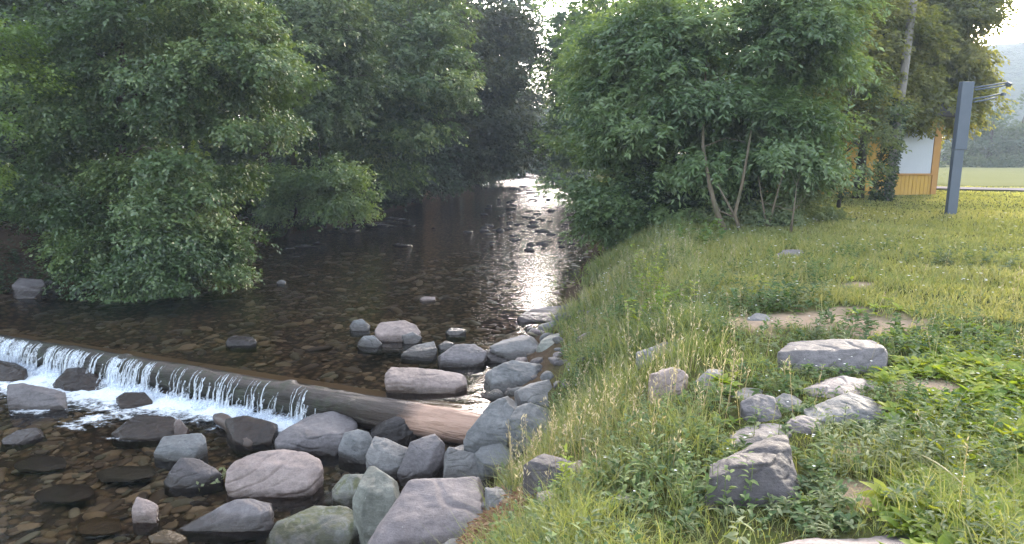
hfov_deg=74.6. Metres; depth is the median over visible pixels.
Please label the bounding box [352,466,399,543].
rock
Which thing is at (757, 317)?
rock
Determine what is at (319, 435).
rock
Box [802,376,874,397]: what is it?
rock
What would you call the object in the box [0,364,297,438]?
foam
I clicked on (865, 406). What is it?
rock
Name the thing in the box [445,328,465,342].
rock
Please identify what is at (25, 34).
alder sapling
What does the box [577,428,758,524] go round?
leafy weed
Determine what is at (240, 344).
rock
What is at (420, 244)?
river water
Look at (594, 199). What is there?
overhanging shrub
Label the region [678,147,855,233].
shrub
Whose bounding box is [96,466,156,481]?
rock
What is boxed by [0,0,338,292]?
alder tree
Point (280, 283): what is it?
rock
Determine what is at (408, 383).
rock
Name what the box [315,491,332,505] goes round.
broken stone
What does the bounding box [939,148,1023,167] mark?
field hedge
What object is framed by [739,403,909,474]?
feathery weed
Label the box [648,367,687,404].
rock
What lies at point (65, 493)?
rock
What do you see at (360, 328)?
rock
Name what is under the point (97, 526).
rock
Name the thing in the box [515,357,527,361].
broken stone
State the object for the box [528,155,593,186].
waterside shrub
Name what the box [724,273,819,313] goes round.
leafy weed
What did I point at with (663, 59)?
ash tree
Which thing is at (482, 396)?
broken stone
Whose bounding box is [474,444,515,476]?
rock
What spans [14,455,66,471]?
rock
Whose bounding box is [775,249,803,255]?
rock
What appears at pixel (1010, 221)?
lawn grass
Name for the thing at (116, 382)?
falling water
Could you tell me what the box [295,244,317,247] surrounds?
shore stone
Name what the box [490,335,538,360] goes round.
rock
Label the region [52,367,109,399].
rock
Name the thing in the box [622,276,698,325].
leafy weed
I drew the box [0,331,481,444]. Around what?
weir
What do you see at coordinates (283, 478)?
rock
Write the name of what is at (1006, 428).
dock plant
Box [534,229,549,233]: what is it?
riffle stone
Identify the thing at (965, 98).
sign post
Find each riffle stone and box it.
[496,228,503,232]
[509,234,520,236]
[509,238,521,242]
[524,248,535,252]
[527,224,538,228]
[527,242,534,247]
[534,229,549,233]
[536,242,548,246]
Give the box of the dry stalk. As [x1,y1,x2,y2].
[914,452,967,490]
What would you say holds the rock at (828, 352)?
on the ground at (502, 313)
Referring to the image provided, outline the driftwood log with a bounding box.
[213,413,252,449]
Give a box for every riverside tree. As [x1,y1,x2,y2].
[0,0,221,218]
[139,0,410,227]
[212,0,467,189]
[274,0,491,219]
[363,0,554,203]
[472,3,552,186]
[518,0,627,178]
[532,0,754,178]
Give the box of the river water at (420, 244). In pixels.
[1,169,588,307]
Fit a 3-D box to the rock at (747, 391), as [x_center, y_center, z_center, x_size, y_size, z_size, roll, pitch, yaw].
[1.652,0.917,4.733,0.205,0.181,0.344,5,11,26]
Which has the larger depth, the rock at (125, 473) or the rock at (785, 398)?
the rock at (125, 473)
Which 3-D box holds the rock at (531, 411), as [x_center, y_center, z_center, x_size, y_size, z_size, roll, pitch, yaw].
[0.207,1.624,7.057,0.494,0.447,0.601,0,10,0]
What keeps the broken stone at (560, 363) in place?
on the ground at (502, 313)
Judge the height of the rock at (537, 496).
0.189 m
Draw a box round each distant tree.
[532,97,553,131]
[940,128,1003,164]
[942,105,1023,165]
[986,88,1023,162]
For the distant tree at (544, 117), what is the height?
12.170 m
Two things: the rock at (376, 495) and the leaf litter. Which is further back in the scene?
the rock at (376, 495)
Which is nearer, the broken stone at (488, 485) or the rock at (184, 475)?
the broken stone at (488, 485)
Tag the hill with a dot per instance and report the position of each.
(1013, 53)
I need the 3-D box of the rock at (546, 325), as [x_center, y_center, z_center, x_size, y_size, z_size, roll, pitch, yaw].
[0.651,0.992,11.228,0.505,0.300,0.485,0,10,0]
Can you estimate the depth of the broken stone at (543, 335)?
10.19 m
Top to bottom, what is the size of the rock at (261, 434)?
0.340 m
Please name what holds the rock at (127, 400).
on the bed gravel at (173, 506)
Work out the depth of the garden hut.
25.12 m
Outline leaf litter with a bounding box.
[455,485,536,543]
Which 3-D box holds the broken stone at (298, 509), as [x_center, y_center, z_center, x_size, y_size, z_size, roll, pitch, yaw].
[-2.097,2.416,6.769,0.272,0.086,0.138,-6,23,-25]
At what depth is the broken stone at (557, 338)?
9.65 m
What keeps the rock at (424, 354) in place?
in the river water at (420, 244)
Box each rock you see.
[0,287,12,294]
[0,360,27,388]
[0,427,46,451]
[7,383,68,417]
[12,278,45,295]
[13,290,41,303]
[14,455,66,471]
[34,484,95,503]
[45,280,60,296]
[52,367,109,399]
[71,287,87,299]
[77,517,121,536]
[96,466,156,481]
[111,415,175,448]
[116,392,152,416]
[132,497,159,534]
[148,529,187,543]
[154,433,208,470]
[163,457,223,497]
[173,419,188,434]
[175,499,273,543]
[225,415,278,454]
[225,449,323,507]
[226,335,256,352]
[264,506,359,543]
[275,411,357,465]
[276,280,285,286]
[332,474,363,509]
[338,429,372,473]
[349,319,369,336]
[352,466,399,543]
[357,335,381,354]
[366,436,406,480]
[367,476,484,543]
[370,416,418,447]
[375,320,420,348]
[384,367,466,401]
[397,434,445,486]
[401,341,436,364]
[402,332,421,349]
[420,296,434,303]
[437,344,486,374]
[438,341,453,354]
[443,447,491,479]
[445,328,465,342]
[463,396,516,452]
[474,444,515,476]
[483,360,542,391]
[485,349,507,367]
[485,487,508,512]
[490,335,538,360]
[509,403,551,454]
[514,380,552,407]
[517,306,563,328]
[522,454,577,499]
[536,333,558,351]
[536,491,553,500]
[537,321,556,330]
[571,460,582,471]
[636,342,667,369]
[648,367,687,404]
[693,369,722,387]
[704,435,800,509]
[730,423,791,449]
[731,388,762,398]
[740,394,781,421]
[747,313,769,320]
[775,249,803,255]
[775,393,801,410]
[777,339,887,373]
[781,535,909,543]
[787,415,822,433]
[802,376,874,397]
[804,392,884,424]
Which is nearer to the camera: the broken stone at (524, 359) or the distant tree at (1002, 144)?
the broken stone at (524, 359)
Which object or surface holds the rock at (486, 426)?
on the rock at (458, 463)
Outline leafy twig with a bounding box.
[196,466,225,490]
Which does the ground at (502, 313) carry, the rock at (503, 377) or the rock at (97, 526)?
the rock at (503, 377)
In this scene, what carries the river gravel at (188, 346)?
on the ground at (502, 313)
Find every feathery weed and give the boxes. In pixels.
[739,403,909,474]
[866,408,1013,474]
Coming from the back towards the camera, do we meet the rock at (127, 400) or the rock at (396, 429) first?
the rock at (127, 400)
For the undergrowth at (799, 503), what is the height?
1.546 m
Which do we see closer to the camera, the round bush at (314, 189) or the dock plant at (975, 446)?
the dock plant at (975, 446)
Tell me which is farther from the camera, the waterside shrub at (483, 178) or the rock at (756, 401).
the waterside shrub at (483, 178)
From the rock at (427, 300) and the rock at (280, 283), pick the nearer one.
the rock at (427, 300)
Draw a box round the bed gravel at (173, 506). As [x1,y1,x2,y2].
[0,382,403,543]
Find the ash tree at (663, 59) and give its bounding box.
[542,0,899,230]
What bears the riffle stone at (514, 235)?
in the river water at (420, 244)
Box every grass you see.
[419,215,1023,543]
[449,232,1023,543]
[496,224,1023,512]
[568,181,1023,354]
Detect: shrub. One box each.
[0,197,264,304]
[345,152,470,212]
[367,177,434,199]
[428,166,489,198]
[449,151,535,193]
[479,165,513,189]
[509,144,536,178]
[527,72,724,254]
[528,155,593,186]
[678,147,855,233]
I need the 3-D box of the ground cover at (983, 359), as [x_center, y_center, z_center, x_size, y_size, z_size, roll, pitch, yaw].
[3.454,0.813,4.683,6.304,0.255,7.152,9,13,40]
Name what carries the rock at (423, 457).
in the lower pool water
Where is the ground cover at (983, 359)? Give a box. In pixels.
[703,275,1023,543]
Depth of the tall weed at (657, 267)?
8.87 m
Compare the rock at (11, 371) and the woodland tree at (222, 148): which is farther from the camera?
the woodland tree at (222, 148)
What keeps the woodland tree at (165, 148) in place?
on the ground at (502, 313)
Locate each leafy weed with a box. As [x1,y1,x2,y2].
[546,340,609,417]
[547,443,575,504]
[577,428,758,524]
[593,273,653,334]
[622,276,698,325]
[672,214,726,244]
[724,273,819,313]
[811,301,949,338]
[913,239,1021,274]
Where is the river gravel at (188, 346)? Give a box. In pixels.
[0,242,592,403]
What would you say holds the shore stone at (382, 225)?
in the river water at (420, 244)
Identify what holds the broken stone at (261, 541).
on the ground at (502, 313)
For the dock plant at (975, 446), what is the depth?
3.73 m
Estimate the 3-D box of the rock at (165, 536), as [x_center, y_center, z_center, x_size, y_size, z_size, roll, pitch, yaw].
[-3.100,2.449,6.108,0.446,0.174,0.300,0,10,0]
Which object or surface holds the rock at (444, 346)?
in the river water at (420, 244)
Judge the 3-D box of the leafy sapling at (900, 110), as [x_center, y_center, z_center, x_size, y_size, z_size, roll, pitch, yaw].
[9.736,-3.896,19.465,3.745,4.264,3.466,0,10,0]
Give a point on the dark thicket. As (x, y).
(692, 202)
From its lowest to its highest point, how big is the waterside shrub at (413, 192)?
3.312 m
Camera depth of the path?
28.89 m
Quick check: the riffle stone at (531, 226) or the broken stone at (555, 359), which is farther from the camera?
the riffle stone at (531, 226)
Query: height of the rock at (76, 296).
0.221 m
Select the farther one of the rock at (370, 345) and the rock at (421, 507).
the rock at (370, 345)
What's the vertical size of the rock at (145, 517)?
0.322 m
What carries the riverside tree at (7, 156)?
on the ground at (502, 313)
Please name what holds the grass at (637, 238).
on the ground at (502, 313)
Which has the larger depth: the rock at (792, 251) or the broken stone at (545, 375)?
the rock at (792, 251)
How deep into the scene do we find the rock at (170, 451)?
7.63 m
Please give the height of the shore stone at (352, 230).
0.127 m
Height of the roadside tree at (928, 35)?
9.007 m
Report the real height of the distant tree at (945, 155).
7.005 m
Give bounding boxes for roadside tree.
[786,0,964,198]
[861,0,1023,148]
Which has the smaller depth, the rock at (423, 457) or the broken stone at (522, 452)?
the broken stone at (522, 452)
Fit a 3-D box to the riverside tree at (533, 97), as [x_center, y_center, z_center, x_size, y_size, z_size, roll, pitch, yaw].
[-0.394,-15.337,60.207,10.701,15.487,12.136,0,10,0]
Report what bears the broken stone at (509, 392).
on the ground at (502, 313)
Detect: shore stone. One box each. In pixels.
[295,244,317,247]
[345,229,359,232]
[374,224,392,227]
[396,218,408,221]
[396,244,412,247]
[402,224,415,226]
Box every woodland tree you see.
[0,19,93,177]
[34,24,219,174]
[106,22,272,178]
[214,6,368,173]
[325,6,441,145]
[418,0,533,184]
[454,0,554,176]
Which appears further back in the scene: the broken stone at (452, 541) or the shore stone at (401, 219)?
the shore stone at (401, 219)
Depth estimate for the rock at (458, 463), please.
6.67 m
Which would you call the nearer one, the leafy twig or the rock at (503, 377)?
the leafy twig
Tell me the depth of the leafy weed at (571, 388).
7.02 m
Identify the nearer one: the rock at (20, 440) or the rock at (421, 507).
the rock at (421, 507)
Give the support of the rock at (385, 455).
on the lower pool water
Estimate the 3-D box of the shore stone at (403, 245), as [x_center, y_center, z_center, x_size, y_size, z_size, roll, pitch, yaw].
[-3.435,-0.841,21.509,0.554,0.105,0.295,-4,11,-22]
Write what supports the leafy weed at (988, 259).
on the ground at (502, 313)
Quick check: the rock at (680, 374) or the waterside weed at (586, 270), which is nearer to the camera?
the rock at (680, 374)
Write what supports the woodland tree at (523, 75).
on the ground at (502, 313)
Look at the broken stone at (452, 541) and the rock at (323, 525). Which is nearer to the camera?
the broken stone at (452, 541)
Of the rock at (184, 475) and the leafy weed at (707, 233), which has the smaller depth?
the rock at (184, 475)
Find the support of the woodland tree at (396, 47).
on the ground at (502, 313)
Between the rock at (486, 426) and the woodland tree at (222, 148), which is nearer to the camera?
the rock at (486, 426)
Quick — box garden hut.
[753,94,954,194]
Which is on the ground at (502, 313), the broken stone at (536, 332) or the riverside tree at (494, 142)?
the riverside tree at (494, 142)
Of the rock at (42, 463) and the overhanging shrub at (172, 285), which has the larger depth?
the overhanging shrub at (172, 285)
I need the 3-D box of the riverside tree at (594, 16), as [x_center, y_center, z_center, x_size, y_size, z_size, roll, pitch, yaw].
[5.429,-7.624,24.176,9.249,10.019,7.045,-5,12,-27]
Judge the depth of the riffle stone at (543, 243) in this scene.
21.60 m
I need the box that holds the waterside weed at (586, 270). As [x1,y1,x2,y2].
[550,248,614,287]
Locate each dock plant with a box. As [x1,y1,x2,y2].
[926,432,1023,461]
[959,500,1023,542]
[971,414,1023,442]
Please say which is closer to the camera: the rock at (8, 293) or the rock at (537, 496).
the rock at (537, 496)
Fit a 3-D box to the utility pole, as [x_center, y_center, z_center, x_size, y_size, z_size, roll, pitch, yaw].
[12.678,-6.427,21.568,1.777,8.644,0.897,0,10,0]
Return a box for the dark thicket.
[590,147,860,227]
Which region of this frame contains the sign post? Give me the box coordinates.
[944,82,1012,214]
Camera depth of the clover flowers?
8.29 m
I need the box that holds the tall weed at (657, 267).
[630,237,667,290]
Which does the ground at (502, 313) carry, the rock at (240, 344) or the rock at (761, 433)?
the rock at (761, 433)
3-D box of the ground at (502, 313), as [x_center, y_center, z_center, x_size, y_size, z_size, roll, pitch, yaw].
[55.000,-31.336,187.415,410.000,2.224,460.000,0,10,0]
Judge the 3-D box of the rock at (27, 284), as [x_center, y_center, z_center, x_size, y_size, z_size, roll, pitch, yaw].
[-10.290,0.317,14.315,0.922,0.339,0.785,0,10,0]
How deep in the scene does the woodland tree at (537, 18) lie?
67.66 m
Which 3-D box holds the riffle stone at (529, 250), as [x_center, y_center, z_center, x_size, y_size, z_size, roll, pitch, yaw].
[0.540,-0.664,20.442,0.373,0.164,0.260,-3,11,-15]
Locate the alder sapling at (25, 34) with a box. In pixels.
[0,3,78,220]
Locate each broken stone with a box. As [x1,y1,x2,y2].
[190,500,209,506]
[255,538,266,543]
[290,505,313,514]
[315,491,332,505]
[328,483,336,491]
[443,538,460,543]
[478,392,489,400]
[479,382,483,391]
[481,479,491,491]
[488,389,504,401]
[503,387,521,396]
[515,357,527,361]
[516,449,532,459]
[530,357,542,363]
[531,329,543,334]
[539,332,552,340]
[540,371,553,380]
[552,336,563,343]
[552,358,562,365]
[553,352,561,357]
[554,360,566,365]
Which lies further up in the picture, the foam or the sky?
the sky
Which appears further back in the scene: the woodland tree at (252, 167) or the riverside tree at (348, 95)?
the woodland tree at (252, 167)
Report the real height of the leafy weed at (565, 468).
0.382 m
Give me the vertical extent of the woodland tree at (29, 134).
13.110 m
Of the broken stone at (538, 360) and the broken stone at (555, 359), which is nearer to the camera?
the broken stone at (555, 359)
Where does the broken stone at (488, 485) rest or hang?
on the ground at (502, 313)
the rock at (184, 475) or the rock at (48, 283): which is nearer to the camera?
the rock at (184, 475)
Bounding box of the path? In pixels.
[937,186,1023,189]
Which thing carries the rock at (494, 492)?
on the ground at (502, 313)
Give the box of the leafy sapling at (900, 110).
[814,72,925,207]
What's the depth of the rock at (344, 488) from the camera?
6.54 m
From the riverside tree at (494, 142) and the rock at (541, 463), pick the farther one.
the riverside tree at (494, 142)
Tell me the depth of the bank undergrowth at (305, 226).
16.08 m
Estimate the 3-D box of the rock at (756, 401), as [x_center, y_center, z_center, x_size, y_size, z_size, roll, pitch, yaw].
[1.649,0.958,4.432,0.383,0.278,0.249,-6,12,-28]
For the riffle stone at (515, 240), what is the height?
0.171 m
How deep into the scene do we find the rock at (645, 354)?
6.03 m
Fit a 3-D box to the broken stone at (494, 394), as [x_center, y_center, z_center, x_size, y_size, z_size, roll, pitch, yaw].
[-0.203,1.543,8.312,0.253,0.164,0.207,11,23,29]
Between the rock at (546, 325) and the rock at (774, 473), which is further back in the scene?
the rock at (546, 325)
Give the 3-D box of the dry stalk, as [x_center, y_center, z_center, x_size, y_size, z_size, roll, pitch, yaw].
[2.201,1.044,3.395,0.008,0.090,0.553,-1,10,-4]
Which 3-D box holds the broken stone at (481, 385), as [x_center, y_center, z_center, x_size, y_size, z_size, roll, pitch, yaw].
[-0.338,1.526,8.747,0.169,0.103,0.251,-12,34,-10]
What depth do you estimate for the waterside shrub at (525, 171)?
76.75 m
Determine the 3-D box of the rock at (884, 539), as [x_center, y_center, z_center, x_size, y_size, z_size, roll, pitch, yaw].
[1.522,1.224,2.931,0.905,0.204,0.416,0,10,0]
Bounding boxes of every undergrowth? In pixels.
[0,191,422,293]
[472,234,1023,543]
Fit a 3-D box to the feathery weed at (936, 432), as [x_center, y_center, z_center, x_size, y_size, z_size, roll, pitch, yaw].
[2.295,0.928,3.716,0.826,0.347,0.556,0,10,0]
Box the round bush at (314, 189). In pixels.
[246,151,390,239]
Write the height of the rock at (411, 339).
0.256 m
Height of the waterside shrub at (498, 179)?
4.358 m
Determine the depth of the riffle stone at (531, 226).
26.79 m
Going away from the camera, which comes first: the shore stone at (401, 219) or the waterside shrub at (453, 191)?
the shore stone at (401, 219)
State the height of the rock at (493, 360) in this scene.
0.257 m
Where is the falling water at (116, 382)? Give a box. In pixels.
[0,337,315,425]
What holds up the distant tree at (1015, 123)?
on the ground at (502, 313)
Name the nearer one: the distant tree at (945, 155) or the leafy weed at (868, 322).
the leafy weed at (868, 322)
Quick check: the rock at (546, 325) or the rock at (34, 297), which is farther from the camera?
the rock at (34, 297)
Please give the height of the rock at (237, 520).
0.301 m
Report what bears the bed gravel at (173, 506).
on the ground at (502, 313)
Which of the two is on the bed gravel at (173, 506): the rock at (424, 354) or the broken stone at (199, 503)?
the broken stone at (199, 503)
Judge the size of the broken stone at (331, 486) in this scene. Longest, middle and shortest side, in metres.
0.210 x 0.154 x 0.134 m
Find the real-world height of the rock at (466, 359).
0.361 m
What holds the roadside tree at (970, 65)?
on the ground at (502, 313)
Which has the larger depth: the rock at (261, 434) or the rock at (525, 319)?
the rock at (525, 319)
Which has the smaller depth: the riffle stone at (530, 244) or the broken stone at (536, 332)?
the broken stone at (536, 332)
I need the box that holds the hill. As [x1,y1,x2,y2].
[717,41,1023,155]
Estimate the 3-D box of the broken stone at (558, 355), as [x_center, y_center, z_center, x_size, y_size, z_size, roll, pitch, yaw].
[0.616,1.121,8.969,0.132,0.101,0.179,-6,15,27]
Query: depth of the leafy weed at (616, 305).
8.55 m
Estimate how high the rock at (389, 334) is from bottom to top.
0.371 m
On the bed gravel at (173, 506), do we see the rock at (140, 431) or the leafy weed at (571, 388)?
the rock at (140, 431)
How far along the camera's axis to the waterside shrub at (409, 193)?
36.27 m
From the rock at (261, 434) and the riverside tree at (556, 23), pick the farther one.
the riverside tree at (556, 23)
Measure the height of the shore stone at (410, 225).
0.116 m
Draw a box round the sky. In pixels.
[77,0,1023,151]
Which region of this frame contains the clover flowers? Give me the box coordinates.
[576,208,1023,506]
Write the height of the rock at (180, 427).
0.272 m
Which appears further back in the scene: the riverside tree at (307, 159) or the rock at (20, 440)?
the riverside tree at (307, 159)
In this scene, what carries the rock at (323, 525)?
on the ground at (502, 313)
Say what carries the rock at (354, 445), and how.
on the ground at (502, 313)
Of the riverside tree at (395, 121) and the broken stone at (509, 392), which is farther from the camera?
the riverside tree at (395, 121)
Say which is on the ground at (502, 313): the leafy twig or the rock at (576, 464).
the rock at (576, 464)
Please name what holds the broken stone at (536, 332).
on the river gravel at (188, 346)
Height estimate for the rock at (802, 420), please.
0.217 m
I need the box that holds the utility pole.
[867,0,916,201]
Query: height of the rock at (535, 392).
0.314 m
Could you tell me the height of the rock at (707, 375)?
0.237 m
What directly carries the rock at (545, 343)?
in the river water at (420, 244)
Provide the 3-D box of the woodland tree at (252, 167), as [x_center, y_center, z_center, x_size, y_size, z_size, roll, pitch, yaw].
[-13.418,-11.962,39.818,11.977,15.536,10.090,0,10,0]
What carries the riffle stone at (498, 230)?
in the river water at (420, 244)
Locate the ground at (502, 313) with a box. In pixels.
[0,153,1023,543]
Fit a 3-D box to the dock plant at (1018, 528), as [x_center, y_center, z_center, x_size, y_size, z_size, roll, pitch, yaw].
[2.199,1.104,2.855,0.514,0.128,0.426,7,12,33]

